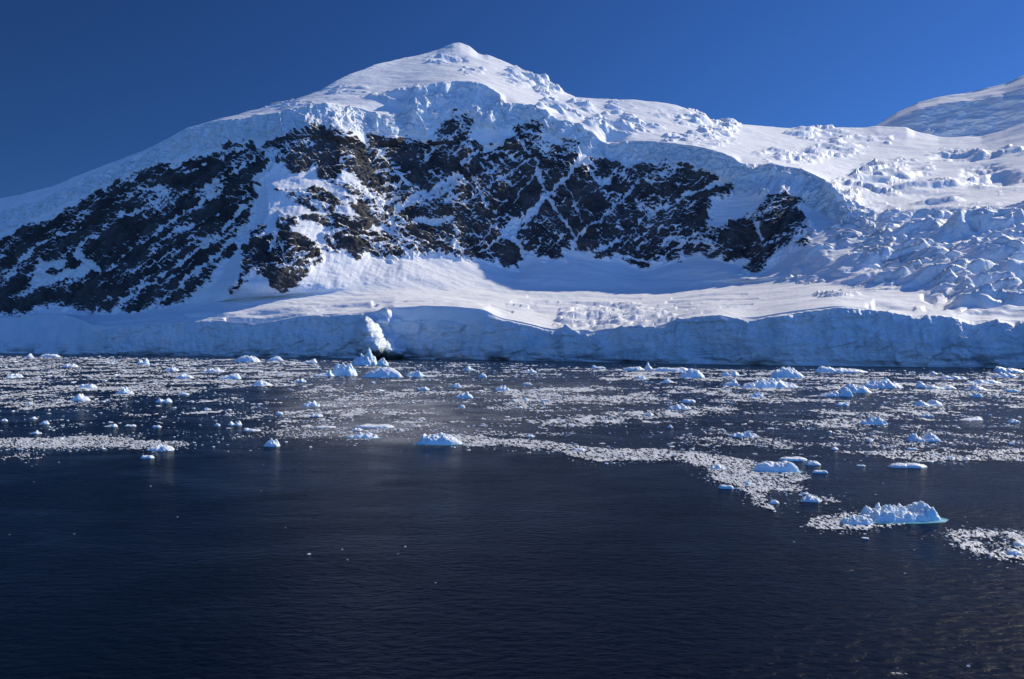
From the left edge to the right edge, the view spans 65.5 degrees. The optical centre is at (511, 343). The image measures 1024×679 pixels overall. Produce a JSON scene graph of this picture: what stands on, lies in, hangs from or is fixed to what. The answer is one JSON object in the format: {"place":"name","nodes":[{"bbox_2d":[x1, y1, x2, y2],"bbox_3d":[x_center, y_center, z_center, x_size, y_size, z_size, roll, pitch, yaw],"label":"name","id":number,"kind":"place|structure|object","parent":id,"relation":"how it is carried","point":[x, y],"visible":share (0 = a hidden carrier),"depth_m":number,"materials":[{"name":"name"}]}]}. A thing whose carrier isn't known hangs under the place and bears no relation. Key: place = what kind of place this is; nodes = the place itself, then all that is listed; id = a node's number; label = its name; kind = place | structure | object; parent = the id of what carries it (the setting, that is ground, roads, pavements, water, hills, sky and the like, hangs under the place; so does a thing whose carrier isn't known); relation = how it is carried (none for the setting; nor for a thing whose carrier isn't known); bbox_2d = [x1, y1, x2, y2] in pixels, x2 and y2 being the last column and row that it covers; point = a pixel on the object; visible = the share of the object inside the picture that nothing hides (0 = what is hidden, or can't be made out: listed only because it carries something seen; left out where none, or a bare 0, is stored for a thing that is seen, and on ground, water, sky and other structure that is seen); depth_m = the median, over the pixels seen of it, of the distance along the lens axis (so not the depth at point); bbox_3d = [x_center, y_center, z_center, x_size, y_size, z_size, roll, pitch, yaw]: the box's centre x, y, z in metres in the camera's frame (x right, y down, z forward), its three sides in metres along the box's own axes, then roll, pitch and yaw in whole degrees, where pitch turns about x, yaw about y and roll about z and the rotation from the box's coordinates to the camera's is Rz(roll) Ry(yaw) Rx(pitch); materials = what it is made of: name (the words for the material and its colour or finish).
{"place":"outdoors","nodes":[
{"label":"outdoors","id":0,"kind":"place"},
{"bbox_2d":[0,353,1023,678],"bbox_3d":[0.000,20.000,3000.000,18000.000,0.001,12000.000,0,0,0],"label":"sea","id":1,"kind":"structure","parent":0,"point":[192,559],"depth_m":82.63,"materials":[{"name":"blue liquid"}]},
{"bbox_2d":[6,373,22,376],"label":"iceberg","id":2,"kind":"object","parent":1,"relation":"on","point":[17,375],"visible":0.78,"depth_m":475.38,"materials":[{"name":"white ice"}]},
{"bbox_2d":[40,354,60,356],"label":"iceberg","id":3,"kind":"object","parent":1,"relation":"on","point":[49,355],"visible":0.97,"depth_m":1196.22,"materials":[{"name":"white ice"}]},
{"bbox_2d":[62,363,77,366],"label":"iceberg","id":4,"kind":"object","parent":1,"relation":"on","point":[72,365],"visible":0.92,"depth_m":680.51,"materials":[{"name":"white ice"}]},
{"bbox_2d":[71,393,89,400],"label":"iceberg","id":5,"kind":"object","parent":1,"relation":"on","point":[80,397],"visible":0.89,"depth_m":279.75,"materials":[{"name":"white ice"}]},
{"bbox_2d":[78,384,96,387],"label":"iceberg","id":6,"kind":"object","parent":1,"relation":"on","point":[87,385],"visible":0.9,"depth_m":360.42,"materials":[{"name":"white ice"}]},
{"bbox_2d":[115,386,134,393],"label":"iceberg","id":7,"kind":"object","parent":1,"relation":"on","point":[125,390],"visible":0.9,"depth_m":318.57,"materials":[{"name":"white ice"}]},
{"bbox_2d":[137,358,149,364],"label":"iceberg","id":8,"kind":"object","parent":1,"relation":"on","point":[141,362],"visible":0.94,"depth_m":766.86,"materials":[{"name":"white ice"}]},
{"bbox_2d":[141,455,153,457],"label":"ice floe","id":9,"kind":"object","parent":1,"relation":"on","point":[147,456],"visible":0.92,"depth_m":139.12,"materials":[{"name":"white ice"}]},
{"bbox_2d":[147,443,174,450],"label":"iceberg","id":10,"kind":"object","parent":1,"relation":"on","point":[159,447],"visible":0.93,"depth_m":149.18,"materials":[{"name":"white ice"}]},
{"bbox_2d":[155,398,171,401],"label":"iceberg","id":11,"kind":"object","parent":1,"relation":"on","point":[166,400],"visible":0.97,"depth_m":271.99,"materials":[{"name":"white ice"}]},
{"bbox_2d":[164,367,178,370],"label":"iceberg","id":12,"kind":"object","parent":1,"relation":"on","point":[171,369],"visible":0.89,"depth_m":586.28,"materials":[{"name":"white ice"}]},
{"bbox_2d":[176,373,192,377],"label":"iceberg","id":13,"kind":"object","parent":1,"relation":"on","point":[183,375],"visible":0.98,"depth_m":460.43,"materials":[{"name":"white ice"}]},
{"bbox_2d":[201,367,224,371],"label":"iceberg","id":14,"kind":"object","parent":1,"relation":"on","point":[218,369],"visible":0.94,"depth_m":565.15,"materials":[{"name":"white ice"}]},
{"bbox_2d":[217,373,241,378],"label":"iceberg","id":15,"kind":"object","parent":1,"relation":"on","point":[234,376],"visible":0.92,"depth_m":453.74,"materials":[{"name":"white ice"}]},
{"bbox_2d":[228,421,241,424],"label":"iceberg","id":16,"kind":"object","parent":1,"relation":"on","point":[237,423],"visible":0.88,"depth_m":195.56,"materials":[{"name":"white ice"}]},
{"bbox_2d":[234,355,260,361],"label":"iceberg","id":17,"kind":"object","parent":1,"relation":"on","point":[245,358],"visible":0.98,"depth_m":880.23,"materials":[{"name":"white ice"}]},
{"bbox_2d":[243,428,260,430],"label":"iceberg","id":18,"kind":"object","parent":1,"relation":"on","point":[246,429],"visible":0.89,"depth_m":182.77,"materials":[{"name":"white ice"}]},
{"bbox_2d":[251,379,271,385],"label":"iceberg","id":19,"kind":"object","parent":1,"relation":"on","point":[260,382],"visible":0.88,"depth_m":378.66,"materials":[{"name":"white ice"}]},
{"bbox_2d":[264,438,279,446],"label":"iceberg","id":20,"kind":"object","parent":1,"relation":"on","point":[271,442],"visible":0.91,"depth_m":155.11,"materials":[{"name":"white ice"}]},
{"bbox_2d":[266,356,283,360],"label":"iceberg","id":21,"kind":"object","parent":1,"relation":"on","point":[277,358],"visible":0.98,"depth_m":934.22,"materials":[{"name":"white ice"}]},
{"bbox_2d":[293,378,305,381],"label":"iceberg","id":22,"kind":"object","parent":1,"relation":"on","point":[300,380],"visible":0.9,"depth_m":415.47,"materials":[{"name":"white ice"}]},
{"bbox_2d":[302,359,316,362],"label":"iceberg","id":23,"kind":"object","parent":1,"relation":"on","point":[312,361],"visible":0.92,"depth_m":831.11,"materials":[{"name":"white ice"}]},
{"bbox_2d":[302,401,319,406],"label":"iceberg","id":24,"kind":"object","parent":1,"relation":"on","point":[312,404],"visible":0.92,"depth_m":253.69,"materials":[{"name":"white ice"}]},
{"bbox_2d":[309,413,322,416],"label":"iceberg","id":25,"kind":"object","parent":1,"relation":"on","point":[316,415],"visible":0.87,"depth_m":218.77,"materials":[{"name":"white ice"}]},
{"bbox_2d":[312,370,333,375],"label":"iceberg","id":26,"kind":"object","parent":1,"relation":"on","point":[329,373],"visible":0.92,"depth_m":491.06,"materials":[{"name":"white ice"}]},
{"bbox_2d":[314,426,334,427],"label":"ice floe","id":27,"kind":"object","parent":1,"relation":"on","point":[324,426],"visible":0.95,"depth_m":189.53,"materials":[{"name":"white ice"}]},
{"bbox_2d":[331,362,356,375],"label":"iceberg","id":28,"kind":"object","parent":1,"relation":"on","point":[343,369],"visible":0.91,"depth_m":499.07,"materials":[{"name":"white ice"}]},
{"bbox_2d":[344,432,380,438],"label":"iceberg","id":29,"kind":"object","parent":1,"relation":"on","point":[360,435],"visible":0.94,"depth_m":169.38,"materials":[{"name":"white ice"}]},
{"bbox_2d":[351,348,376,364],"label":"iceberg","id":30,"kind":"object","parent":1,"relation":"on","point":[368,358],"visible":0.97,"depth_m":749.08,"materials":[{"name":"white ice"}]},
{"bbox_2d":[356,424,393,427],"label":"ice floe","id":31,"kind":"object","parent":1,"relation":"on","point":[375,426],"visible":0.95,"depth_m":189.89,"materials":[{"name":"white ice"}]},
{"bbox_2d":[361,367,402,376],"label":"iceberg","id":32,"kind":"object","parent":1,"relation":"on","point":[385,372],"visible":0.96,"depth_m":475.18,"materials":[{"name":"white ice"}]},
{"bbox_2d":[376,358,388,365],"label":"iceberg","id":33,"kind":"object","parent":1,"relation":"on","point":[382,362],"visible":0.96,"depth_m":729.27,"materials":[{"name":"white ice"}]},
{"bbox_2d":[406,370,424,376],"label":"iceberg","id":34,"kind":"object","parent":1,"relation":"on","point":[416,373],"visible":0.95,"depth_m":482.23,"materials":[{"name":"white ice"}]},
{"bbox_2d":[417,386,429,389],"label":"ice lump","id":35,"kind":"object","parent":1,"relation":"on","point":[424,388],"visible":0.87,"depth_m":343.69,"materials":[{"name":"white ice"}]},
{"bbox_2d":[411,432,465,444],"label":"iceberg","id":36,"kind":"object","parent":1,"relation":"on","point":[440,438],"visible":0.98,"depth_m":158.47,"materials":[{"name":"white ice"}]},
{"bbox_2d":[451,383,461,387],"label":"ice lump","id":37,"kind":"object","parent":1,"relation":"on","point":[456,385],"visible":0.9,"depth_m":364.68,"materials":[{"name":"white ice"}]},
{"bbox_2d":[456,391,472,397],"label":"iceberg","id":38,"kind":"object","parent":1,"relation":"on","point":[466,395],"visible":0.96,"depth_m":293.27,"materials":[{"name":"white ice"}]},
{"bbox_2d":[494,385,508,390],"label":"iceberg","id":39,"kind":"object","parent":1,"relation":"on","point":[500,388],"visible":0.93,"depth_m":339.86,"materials":[{"name":"white ice"}]},
{"bbox_2d":[0,355,1023,582],"bbox_3d":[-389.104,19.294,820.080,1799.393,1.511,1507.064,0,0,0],"label":"brash ice","id":40,"kind":"structure","parent":1,"relation":"on","point":[429,379],"depth_m":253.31,"materials":[{"name":"white ice"}]},
{"bbox_2d":[523,369,535,372],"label":"iceberg","id":41,"kind":"object","parent":1,"relation":"on","point":[530,371],"visible":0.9,"depth_m":553.58,"materials":[{"name":"white ice"}]},
{"bbox_2d":[623,366,643,369],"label":"iceberg","id":42,"kind":"object","parent":1,"relation":"on","point":[634,368],"visible":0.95,"depth_m":598.53,"materials":[{"name":"white ice"}]},
{"bbox_2d":[644,362,651,369],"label":"iceberg","id":43,"kind":"object","parent":1,"relation":"on","point":[648,367],"visible":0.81,"depth_m":609.95,"materials":[{"name":"white ice"}]},
{"bbox_2d":[660,378,672,382],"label":"iceberg","id":44,"kind":"object","parent":1,"relation":"on","point":[666,380],"visible":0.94,"depth_m":409.82,"materials":[{"name":"white ice"}]},
{"bbox_2d":[650,367,687,371],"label":"iceberg","id":45,"kind":"object","parent":1,"relation":"on","point":[670,369],"visible":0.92,"depth_m":576.03,"materials":[{"name":"white ice"}]},
{"bbox_2d":[668,403,689,408],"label":"iceberg","id":46,"kind":"object","parent":1,"relation":"on","point":[679,406],"visible":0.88,"depth_m":243.71,"materials":[{"name":"white ice"}]},
{"bbox_2d":[681,399,694,401],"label":"iceberg","id":47,"kind":"object","parent":1,"relation":"on","point":[687,400],"visible":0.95,"depth_m":271.80,"materials":[{"name":"white ice"}]},
{"bbox_2d":[680,368,704,377],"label":"iceberg","id":48,"kind":"object","parent":1,"relation":"on","point":[692,373],"visible":0.98,"depth_m":467.69,"materials":[{"name":"white ice"}]},
{"bbox_2d":[710,464,725,469],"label":"ice lump","id":49,"kind":"object","parent":1,"relation":"on","point":[716,466],"visible":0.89,"depth_m":126.84,"materials":[{"name":"white ice"}]},
{"bbox_2d":[718,485,733,488],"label":"ice floe","id":50,"kind":"object","parent":1,"relation":"on","point":[726,487],"visible":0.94,"depth_m":109.92,"materials":[{"name":"white ice"}]},
{"bbox_2d":[722,379,738,385],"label":"iceberg","id":51,"kind":"object","parent":1,"relation":"on","point":[732,382],"visible":0.91,"depth_m":378.70,"materials":[{"name":"white ice"}]},
{"bbox_2d":[721,371,739,375],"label":"iceberg","id":52,"kind":"object","parent":1,"relation":"on","point":[733,373],"visible":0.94,"depth_m":490.74,"materials":[{"name":"white ice"}]},
{"bbox_2d":[730,431,758,436],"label":"iceberg","id":53,"kind":"object","parent":1,"relation":"on","point":[744,434],"visible":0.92,"depth_m":171.10,"materials":[{"name":"white ice"}]},
{"bbox_2d":[749,392,763,396],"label":"iceberg","id":54,"kind":"object","parent":1,"relation":"on","point":[754,394],"visible":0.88,"depth_m":299.04,"materials":[{"name":"white ice"}]},
{"bbox_2d":[740,377,797,387],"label":"iceberg","id":55,"kind":"object","parent":1,"relation":"on","point":[777,382],"visible":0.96,"depth_m":361.06,"materials":[{"name":"white ice"}]},
{"bbox_2d":[769,500,778,503],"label":"ice lump","id":56,"kind":"object","parent":1,"relation":"on","point":[773,502],"visible":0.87,"depth_m":99.69,"materials":[{"name":"white ice"}]},
{"bbox_2d":[750,460,802,472],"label":"iceberg","id":57,"kind":"object","parent":1,"relation":"on","point":[778,467],"visible":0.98,"depth_m":124.26,"materials":[{"name":"white ice"}]},
{"bbox_2d":[769,367,804,377],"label":"iceberg","id":58,"kind":"object","parent":1,"relation":"on","point":[784,372],"visible":0.98,"depth_m":468.03,"materials":[{"name":"white ice"}]},
{"bbox_2d":[779,456,806,460],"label":"ice floe","id":59,"kind":"object","parent":1,"relation":"on","point":[796,458],"visible":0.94,"depth_m":135.99,"materials":[{"name":"white ice"}]},
{"bbox_2d":[800,494,820,501],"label":"iceberg","id":60,"kind":"object","parent":1,"relation":"on","point":[809,498],"visible":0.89,"depth_m":100.97,"materials":[{"name":"white ice"}]},
{"bbox_2d":[805,460,820,464],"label":"ice lump","id":61,"kind":"object","parent":1,"relation":"on","point":[809,462],"visible":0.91,"depth_m":131.26,"materials":[{"name":"white ice"}]},
{"bbox_2d":[812,470,827,472],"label":"ice floe","id":62,"kind":"object","parent":1,"relation":"on","point":[819,471],"visible":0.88,"depth_m":123.07,"materials":[{"name":"white ice"}]},
{"bbox_2d":[818,390,839,396],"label":"iceberg","id":63,"kind":"object","parent":1,"relation":"on","point":[833,393],"visible":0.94,"depth_m":302.39,"materials":[{"name":"white ice"}]},
{"bbox_2d":[814,366,866,372],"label":"iceberg","id":64,"kind":"object","parent":1,"relation":"on","point":[824,369],"visible":0.96,"depth_m":553.98,"materials":[{"name":"white ice"}]},
{"bbox_2d":[835,402,848,405],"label":"ice floe","id":65,"kind":"object","parent":1,"relation":"on","point":[842,404],"visible":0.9,"depth_m":257.78,"materials":[{"name":"white ice"}]},
{"bbox_2d":[840,387,852,396],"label":"iceberg","id":66,"kind":"object","parent":1,"relation":"on","point":[845,392],"visible":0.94,"depth_m":301.91,"materials":[{"name":"white ice"}]},
{"bbox_2d":[838,383,871,392],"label":"iceberg","id":67,"kind":"object","parent":1,"relation":"on","point":[854,388],"visible":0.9,"depth_m":325.72,"materials":[{"name":"white ice"}]},
{"bbox_2d":[840,515,873,524],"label":"iceberg","id":68,"kind":"object","parent":1,"relation":"on","point":[858,520],"visible":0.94,"depth_m":88.29,"materials":[{"name":"white ice"}]},
{"bbox_2d":[860,415,887,424],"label":"iceberg","id":69,"kind":"object","parent":1,"relation":"on","point":[878,420],"visible":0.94,"depth_m":197.06,"materials":[{"name":"white ice"}]},
{"bbox_2d":[861,378,902,387],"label":"iceberg","id":70,"kind":"object","parent":1,"relation":"on","point":[885,383],"visible":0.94,"depth_m":361.21,"materials":[{"name":"white ice"}]},
{"bbox_2d":[855,501,948,523],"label":"iceberg","id":71,"kind":"object","parent":1,"relation":"on","point":[920,512],"visible":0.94,"depth_m":90.08,"materials":[{"name":"white ice"}]},
{"bbox_2d":[888,463,926,467],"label":"ice floe","id":72,"kind":"object","parent":1,"relation":"on","point":[905,465],"visible":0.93,"depth_m":128.57,"materials":[{"name":"white ice"}]},
{"bbox_2d":[915,381,925,387],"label":"iceberg","id":73,"kind":"object","parent":1,"relation":"on","point":[919,384],"visible":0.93,"depth_m":364.62,"materials":[{"name":"white ice"}]},
{"bbox_2d":[906,432,940,440],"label":"iceberg","id":74,"kind":"object","parent":1,"relation":"on","point":[929,436],"visible":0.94,"depth_m":164.04,"materials":[{"name":"white ice"}]},
{"bbox_2d":[920,414,933,416],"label":"ice floe","id":75,"kind":"object","parent":1,"relation":"on","point":[926,415],"visible":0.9,"depth_m":218.21,"materials":[{"name":"white ice"}]},
{"bbox_2d":[913,399,941,405],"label":"iceberg","id":76,"kind":"object","parent":1,"relation":"on","point":[931,402],"visible":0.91,"depth_m":256.36,"materials":[{"name":"white ice"}]},
{"bbox_2d":[924,385,955,388],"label":"iceberg","id":77,"kind":"object","parent":1,"relation":"on","point":[939,387],"visible":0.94,"depth_m":352.78,"materials":[{"name":"white ice"}]},
{"bbox_2d":[938,375,964,378],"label":"ice floe","id":78,"kind":"object","parent":1,"relation":"on","point":[952,377],"visible":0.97,"depth_m":453.38,"materials":[{"name":"white ice"}]},
{"bbox_2d":[960,417,982,420],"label":"iceberg","id":79,"kind":"object","parent":1,"relation":"on","point":[972,419],"visible":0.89,"depth_m":208.12,"materials":[{"name":"white ice"}]},
{"bbox_2d":[964,384,986,389],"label":"iceberg","id":80,"kind":"object","parent":1,"relation":"on","point":[975,387],"visible":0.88,"depth_m":344.36,"materials":[{"name":"white ice"}]},
{"bbox_2d":[970,393,982,396],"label":"ice lump","id":81,"kind":"object","parent":1,"relation":"on","point":[976,395],"visible":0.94,"depth_m":298.96,"materials":[{"name":"white ice"}]},
{"bbox_2d":[965,379,1000,383],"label":"iceberg","id":82,"kind":"object","parent":1,"relation":"on","point":[979,381],"visible":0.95,"depth_m":399.25,"materials":[{"name":"white ice"}]},
{"bbox_2d":[992,372,1016,376],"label":"iceberg","id":83,"kind":"object","parent":1,"relation":"on","point":[1001,374],"visible":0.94,"depth_m":475.33,"materials":[{"name":"white ice"}]},
{"bbox_2d":[993,366,1023,372],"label":"iceberg","id":84,"kind":"object","parent":1,"relation":"on","point":[999,369],"visible":0.96,"depth_m":554.49,"materials":[{"name":"white ice"}]},
{"bbox_2d":[1003,389,1018,391],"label":"ice floe","id":85,"kind":"object","parent":1,"relation":"on","point":[1010,390],"visible":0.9,"depth_m":332.12,"materials":[{"name":"white ice"}]},
{"bbox_2d":[1007,419,1019,422],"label":"ice lump","id":86,"kind":"object","parent":1,"relation":"on","point":[1013,421],"visible":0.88,"depth_m":202.05,"materials":[{"name":"white ice"}]},
{"bbox_2d":[1006,548,1022,554],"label":"iceberg","id":87,"kind":"object","parent":1,"relation":"on","point":[1010,551],"visible":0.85,"depth_m":75.48,"materials":[{"name":"white ice"}]},
{"bbox_2d":[1012,541,1023,545],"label":"iceberg","id":88,"kind":"object","parent":1,"relation":"on","point":[1016,543],"visible":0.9,"depth_m":78.82,"materials":[{"name":"white ice"}]},
{"bbox_2d":[0,43,1023,315],"bbox_3d":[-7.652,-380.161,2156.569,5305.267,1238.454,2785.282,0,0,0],"label":"mountain","id":89,"kind":"structure","parent":0,"point":[456,167],"depth_m":1708.51,"materials":[{"name":"white snow"}]},
{"bbox_2d":[0,280,1023,367],"bbox_3d":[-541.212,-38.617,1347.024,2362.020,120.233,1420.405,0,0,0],"label":"glacier","id":90,"kind":"object","parent":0,"point":[782,322],"visible":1,"depth_m":997.12,"materials":[{"name":"white ice"}]},
{"bbox_2d":[0,0,1023,198],"label":"sky","id":91,"kind":"structure","parent":0,"point":[86,85],"materials":[{"name":"blue"}]},
{"bbox_2d":[876,75,1023,136],"bbox_3d":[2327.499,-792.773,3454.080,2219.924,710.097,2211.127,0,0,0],"label":"mountain","id":92,"kind":"structure","parent":0,"point":[986,111],"depth_m":2993.87,"materials":[{"name":"white snow"}]}
]}

